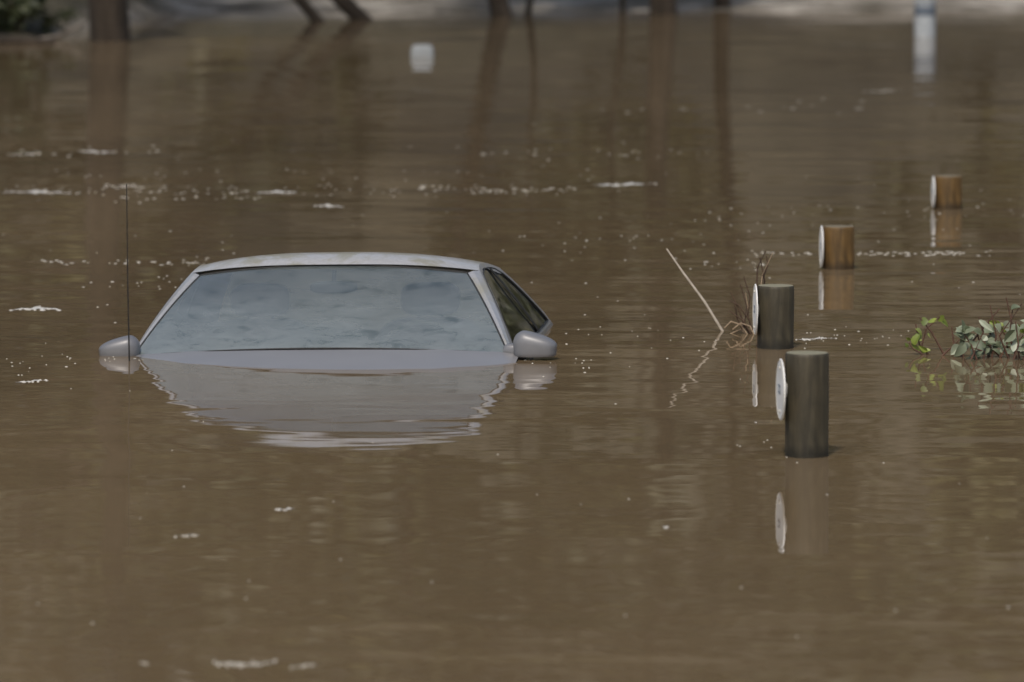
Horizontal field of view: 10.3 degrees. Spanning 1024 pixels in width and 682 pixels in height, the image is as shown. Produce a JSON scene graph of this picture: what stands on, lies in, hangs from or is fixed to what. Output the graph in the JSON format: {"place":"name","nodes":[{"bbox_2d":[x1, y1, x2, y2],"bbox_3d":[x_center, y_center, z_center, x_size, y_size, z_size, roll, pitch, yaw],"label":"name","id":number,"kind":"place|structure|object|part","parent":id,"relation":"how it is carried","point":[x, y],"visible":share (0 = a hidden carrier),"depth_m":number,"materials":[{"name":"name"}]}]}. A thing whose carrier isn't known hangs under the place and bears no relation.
{"place":"outdoors","nodes":[
{"label":"outdoors","id":0,"kind":"place"},
{"bbox_2d":[0,10,1023,681],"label":"water","id":1,"kind":"structure","parent":0,"point":[428,534],"depth_m":22.57,"materials":[{"name":"brown liquid"}]},
{"bbox_2d":[0,35,54,43],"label":"fallen log","id":2,"kind":"object","parent":1,"relation":"on","point":[6,39],"visible":0.76,"depth_m":52.31,"materials":[{"name":"brown wood"}]},
{"bbox_2d":[3,190,63,192],"bbox_3d":[-2.732,-0.862,32.770,0.405,0.005,0.301,0,5,0],"label":"foam patch","id":3,"kind":"object","parent":1,"relation":"on","point":[43,191],"visible":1,"depth_m":32.74,"materials":[{"name":"white liquid"}]},
{"bbox_2d":[20,379,47,381],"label":"foam patch","id":4,"kind":"object","parent":1,"relation":"on","point":[34,380],"visible":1,"depth_m":22.17,"materials":[{"name":"white liquid"}]},
{"bbox_2d":[11,306,58,310],"bbox_3d":[-2.113,-0.147,25.312,0.237,0.005,0.222,0,5,0],"label":"foam patch","id":5,"kind":"object","parent":1,"relation":"on","point":[37,307],"visible":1,"depth_m":25.27,"materials":[{"name":"white liquid"}]},
{"bbox_2d":[213,659,276,666],"bbox_3d":[-0.697,0.847,14.940,0.172,0.005,0.109,-1,6,-8],"label":"foam patch","id":6,"kind":"object","parent":1,"relation":"on","point":[245,664],"visible":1,"depth_m":14.94,"materials":[{"name":"beige liquid"}]},
{"bbox_2d":[259,190,295,192],"bbox_3d":[-1.356,-0.858,32.735,0.233,0.005,0.231,0,5,0],"label":"foam patch","id":7,"kind":"object","parent":1,"relation":"on","point":[276,191],"visible":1,"depth_m":32.69,"materials":[{"name":"white liquid"}]},
{"bbox_2d":[290,663,314,668],"bbox_3d":[-0.552,0.851,14.899,0.093,0.005,0.034,-4,7,-38],"label":"foam patch","id":8,"kind":"object","parent":1,"relation":"on","point":[305,665],"visible":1,"depth_m":14.90,"materials":[{"name":"beige liquid"}]},
{"bbox_2d":[99,184,556,369],"bbox_3d":[-0.671,-0.011,23.856,1.877,1.450,4.290,0,5,6],"label":"sunken car","id":9,"kind":"object","parent":1,"relation":"in","point":[491,315],"visible":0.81,"depth_m":23.15,"materials":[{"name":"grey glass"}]},
{"bbox_3d":[-1.430,-0.136,23.677,0.204,0.293,0.782,0,5,6],"label":"side window","id":10,"kind":"part","parent":9,"relation":"part of","materials":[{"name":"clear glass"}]},
{"bbox_3d":[-1.407,-0.187,24.241,0.163,0.283,0.623,0,5,-5],"label":"side window","id":11,"kind":"part","parent":9,"relation":"part of","materials":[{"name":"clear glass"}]},
{"bbox_3d":[-0.031,-0.147,23.528,0.204,0.293,0.782,0,5,6],"label":"side window","id":12,"kind":"part","parent":9,"relation":"part of","materials":[{"name":"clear glass"}]},
{"bbox_3d":[0.033,-0.197,24.095,0.198,0.285,0.604,0,5,6],"label":"side window","id":13,"kind":"part","parent":9,"relation":"part of","materials":[{"name":"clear glass"}]},
{"bbox_2d":[314,204,342,206],"bbox_3d":[-1.040,-0.752,31.621,0.140,0.005,0.214,-2,6,-24],"label":"foam patch","id":14,"kind":"object","parent":1,"relation":"on","point":[328,205],"visible":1,"depth_m":31.63,"materials":[{"name":"white liquid"}]},
{"bbox_2d":[411,44,433,56],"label":"utility box","id":15,"kind":"object","parent":1,"relation":"in","point":[422,50],"visible":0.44,"depth_m":49.66,"materials":[{"name":"grey paint"}]},
{"bbox_2d":[3,98,1009,636],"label":"foam specks","id":16,"kind":"object","parent":1,"relation":"on","point":[473,252],"visible":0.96,"depth_m":28.45,"materials":[{"name":"white liquid"}]},
{"bbox_2d":[601,182,656,185],"bbox_3d":[0.658,-0.920,33.380,0.372,0.005,0.180,-5,7,-40],"label":"foam patch","id":17,"kind":"object","parent":1,"relation":"on","point":[631,183],"visible":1,"depth_m":33.35,"materials":[{"name":"white liquid"}]},
{"bbox_2d":[666,249,723,330],"bbox_3d":[0.808,-0.167,24.246,0.309,0.453,0.020,1,6,9],"label":"leaning stick","id":18,"kind":"object","parent":1,"relation":"in","point":[702,298],"visible":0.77,"depth_m":24.24,"materials":[{"name":"wood"}]},
{"bbox_2d":[724,251,772,333],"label":"dry twigs","id":19,"kind":"object","parent":1,"relation":"in","point":[743,326],"visible":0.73,"depth_m":24.10,"materials":[{"name":"brown plant"}]},
{"bbox_2d":[753,284,793,349],"bbox_3d":[1.081,0.245,23.519,0.168,0.965,0.212,0,5,0],"label":"wooden post","id":20,"kind":"object","parent":1,"relation":"in","point":[773,316],"visible":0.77,"depth_m":23.43,"materials":[{"name":"grey wood"}]},
{"bbox_2d":[776,351,828,457],"bbox_3d":[1.005,0.567,19.664,0.180,1.059,0.214,0,5,0],"label":"wooden post","id":21,"kind":"object","parent":1,"relation":"in","point":[802,390],"visible":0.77,"depth_m":19.58,"materials":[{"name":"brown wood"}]},
{"bbox_2d":[795,337,836,339],"bbox_3d":[1.267,-0.011,23.896,0.184,0.005,0.083,-3,6,-26],"label":"foam patch","id":22,"kind":"object","parent":1,"relation":"on","point":[815,338],"visible":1,"depth_m":23.89,"materials":[{"name":"white liquid"}]},
{"bbox_2d":[819,225,853,269],"bbox_3d":[1.568,-0.104,27.460,0.168,0.908,0.200,0,5,0],"label":"wooden post","id":23,"kind":"object","parent":1,"relation":"in","point":[836,247],"visible":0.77,"depth_m":27.36,"materials":[{"name":"brown wood"}]},
{"bbox_2d":[905,315,958,355],"bbox_3d":[1.713,-0.015,23.277,0.221,0.177,0.220,0,5,0],"label":"leafy plant","id":24,"kind":"object","parent":1,"relation":"on","point":[916,338],"visible":0.98,"depth_m":23.21,"materials":[{"name":"green plant"}]},
{"bbox_2d":[931,175,961,209],"bbox_3d":[2.402,-0.474,31.449,0.168,0.882,0.176,0,5,0],"label":"wooden post","id":25,"kind":"object","parent":1,"relation":"in","point":[946,192],"visible":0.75,"depth_m":31.36,"materials":[{"name":"brown wood"}]},
{"bbox_2d":[951,297,1023,359],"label":"leafy plant","id":26,"kind":"object","parent":1,"relation":"on","point":[978,347],"visible":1,"depth_m":23.05,"materials":[{"name":"green plant"}]},
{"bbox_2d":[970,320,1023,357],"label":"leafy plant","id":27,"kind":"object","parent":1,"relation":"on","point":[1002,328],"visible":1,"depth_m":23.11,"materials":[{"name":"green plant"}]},
{"bbox_2d":[0,0,1023,37],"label":"ground","id":28,"kind":"structure","parent":0,"point":[140,9],"depth_m":60.47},
{"bbox_2d":[0,0,79,36],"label":"shrub","id":29,"kind":"object","parent":28,"relation":"on","point":[22,10],"visible":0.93,"depth_m":53.51,"materials":[{"name":"green plant"}]},
{"bbox_2d":[39,22,88,38],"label":"driftwood branch","id":30,"kind":"object","parent":28,"relation":"on","point":[61,34],"visible":0.88,"depth_m":53.18,"materials":[{"name":"wood"}]},
{"bbox_2d":[88,0,130,41],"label":"tree","id":31,"kind":"object","parent":28,"relation":"on","point":[108,20],"visible":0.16,"depth_m":52.79,"materials":[{"name":"brown plant"}]},
{"bbox_2d":[293,0,324,21],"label":"tree","id":32,"kind":"object","parent":28,"relation":"on","point":[309,10],"visible":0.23,"depth_m":57.48,"materials":[{"name":"brown plant"}]},
{"bbox_2d":[331,0,373,19],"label":"tree","id":33,"kind":"object","parent":28,"relation":"on","point":[351,9],"visible":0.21,"depth_m":57.88,"materials":[{"name":"brown plant"}]},
{"bbox_2d":[488,0,512,15],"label":"tree","id":34,"kind":"object","parent":28,"relation":"on","point":[499,7],"visible":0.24,"depth_m":58.87,"materials":[{"name":"brown plant"}]},
{"bbox_2d":[525,0,533,12],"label":"tree","id":35,"kind":"object","parent":28,"relation":"on","point":[529,6],"visible":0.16,"depth_m":59.63,"materials":[{"name":"brown plant"}]},
{"bbox_2d":[620,0,625,12],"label":"tree","id":36,"kind":"object","parent":28,"relation":"on","point":[622,6],"visible":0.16,"depth_m":59.84,"materials":[{"name":"brown plant"}]},
{"bbox_2d":[649,0,677,14],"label":"tree","id":37,"kind":"object","parent":28,"relation":"on","point":[662,7],"depth_m":59.23,"materials":[{"name":"brown plant"}]},
{"bbox_2d":[713,0,730,7],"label":"tree","id":38,"kind":"object","parent":28,"relation":"on","point":[721,3],"depth_m":60.60,"materials":[{"name":"brown plant"}]},
{"bbox_2d":[914,0,935,36],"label":"marker post","id":39,"kind":"object","parent":28,"relation":"on","point":[924,17],"visible":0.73,"depth_m":53.77,"materials":[{"name":"white paint"}]}
]}

